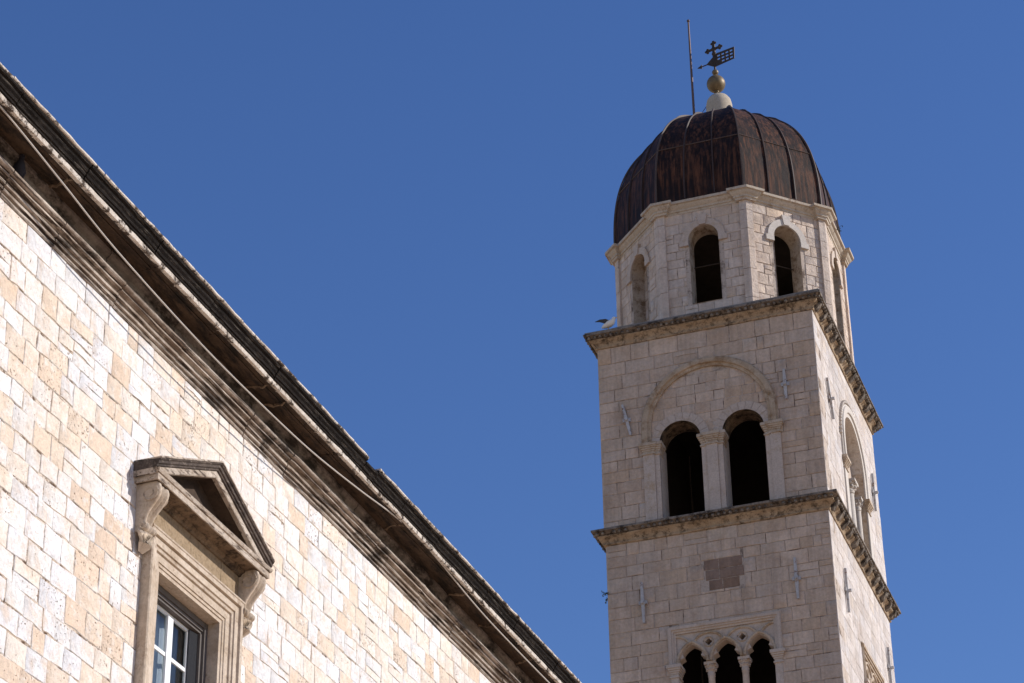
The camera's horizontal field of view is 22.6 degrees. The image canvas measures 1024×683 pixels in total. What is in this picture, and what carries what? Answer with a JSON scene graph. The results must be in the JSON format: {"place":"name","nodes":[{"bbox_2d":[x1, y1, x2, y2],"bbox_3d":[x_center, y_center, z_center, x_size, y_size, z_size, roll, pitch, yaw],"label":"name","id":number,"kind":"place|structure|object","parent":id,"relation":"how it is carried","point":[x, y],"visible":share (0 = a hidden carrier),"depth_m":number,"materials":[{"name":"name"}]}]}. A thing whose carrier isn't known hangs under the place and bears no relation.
{"place":"outdoors","nodes":[
{"label":"outdoors","id":0,"kind":"place"},
{"bbox_2d":[0,0,1023,682],"label":"sky","id":1,"kind":"structure","parent":0,"point":[410,204],"materials":[{"name":"blue"}]},
{"bbox_2d":[583,19,900,682],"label":"bell tower","id":2,"kind":"structure","parent":0,"point":[738,537],"depth_m":68.26,"materials":[{"name":"stone"}]},
{"bbox_2d":[601,590,607,603],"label":"wall plant","id":3,"kind":"object","parent":2,"relation":"attached to","point":[605,595],"depth_m":65.99,"materials":[{"name":"green plant"}]},
{"bbox_2d":[596,317,616,328],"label":"seagull","id":4,"kind":"object","parent":2,"relation":"on","point":[608,323],"visible":1,"depth_m":69.78,"materials":[{"name":"white"}]},
{"bbox_2d":[626,244,650,323],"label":"window","id":5,"kind":"structure","parent":2,"relation":"in","point":[637,269],"depth_m":72.66,"materials":[{"name":"stone"}]},
{"bbox_2d":[638,413,721,520],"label":"window","id":6,"kind":"structure","parent":2,"relation":"in","point":[654,451],"depth_m":67.15,"materials":[{"name":"stone"}]},
{"bbox_2d":[679,213,727,303],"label":"window","id":7,"kind":"structure","parent":2,"relation":"in","point":[699,228],"depth_m":71.33,"materials":[{"name":"stone"}]},
{"bbox_2d":[666,610,785,682],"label":"traceried window","id":8,"kind":"structure","parent":2,"relation":"in","point":[682,639],"depth_m":64.25,"materials":[{"name":"stone"}]},
{"bbox_2d":[714,401,785,507],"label":"window","id":9,"kind":"structure","parent":2,"relation":"in","point":[748,410],"depth_m":66.66,"materials":[{"name":"stone"}]},
{"bbox_2d":[765,215,808,292],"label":"window","id":10,"kind":"structure","parent":2,"relation":"in","point":[782,228],"depth_m":71.47,"materials":[{"name":"stone"}]},
{"bbox_2d":[830,247,844,342],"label":"window","id":11,"kind":"structure","parent":2,"relation":"in","point":[837,280],"depth_m":72.82,"materials":[{"name":"stone"}]},
{"bbox_2d":[842,453,858,526],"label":"column","id":12,"kind":"structure","parent":2,"relation":"in","point":[851,484],"depth_m":68.53,"materials":[{"name":"stone"}]},
{"bbox_2d":[848,473,874,561],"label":"window","id":13,"kind":"structure","parent":2,"relation":"in","point":[859,502],"depth_m":70.38,"materials":[{"name":"stone"}]},
{"bbox_2d":[861,641,884,682],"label":"traceried window","id":14,"kind":"structure","parent":2,"relation":"in","point":[872,674],"depth_m":66.70,"materials":[{"name":"stone"}]},
{"label":"ground","id":15,"kind":"structure","parent":0,"visible":0},
{"bbox_2d":[0,62,580,682],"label":"stone palace","id":16,"kind":"structure","parent":15,"relation":"on","point":[178,504],"depth_m":28.27,"materials":[{"name":"stone"}]},
{"bbox_2d":[13,154,25,177],"bbox_3d":[-5.067,-1.772,26.302,0.181,0.290,0.164,-11,-32,16],"label":"pigeon","id":17,"kind":"object","parent":16,"relation":"on","point":[19,167],"visible":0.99,"depth_m":26.25,"materials":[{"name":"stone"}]},
{"bbox_2d":[133,456,274,682],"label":"window","id":18,"kind":"structure","parent":16,"relation":"in","point":[206,561],"depth_m":28.37,"materials":[{"name":"stone"}]},
{"bbox_2d":[0,105,549,682],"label":"cable","id":19,"kind":"object","parent":16,"relation":"attached to","point":[234,377],"visible":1,"depth_m":29.10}
]}

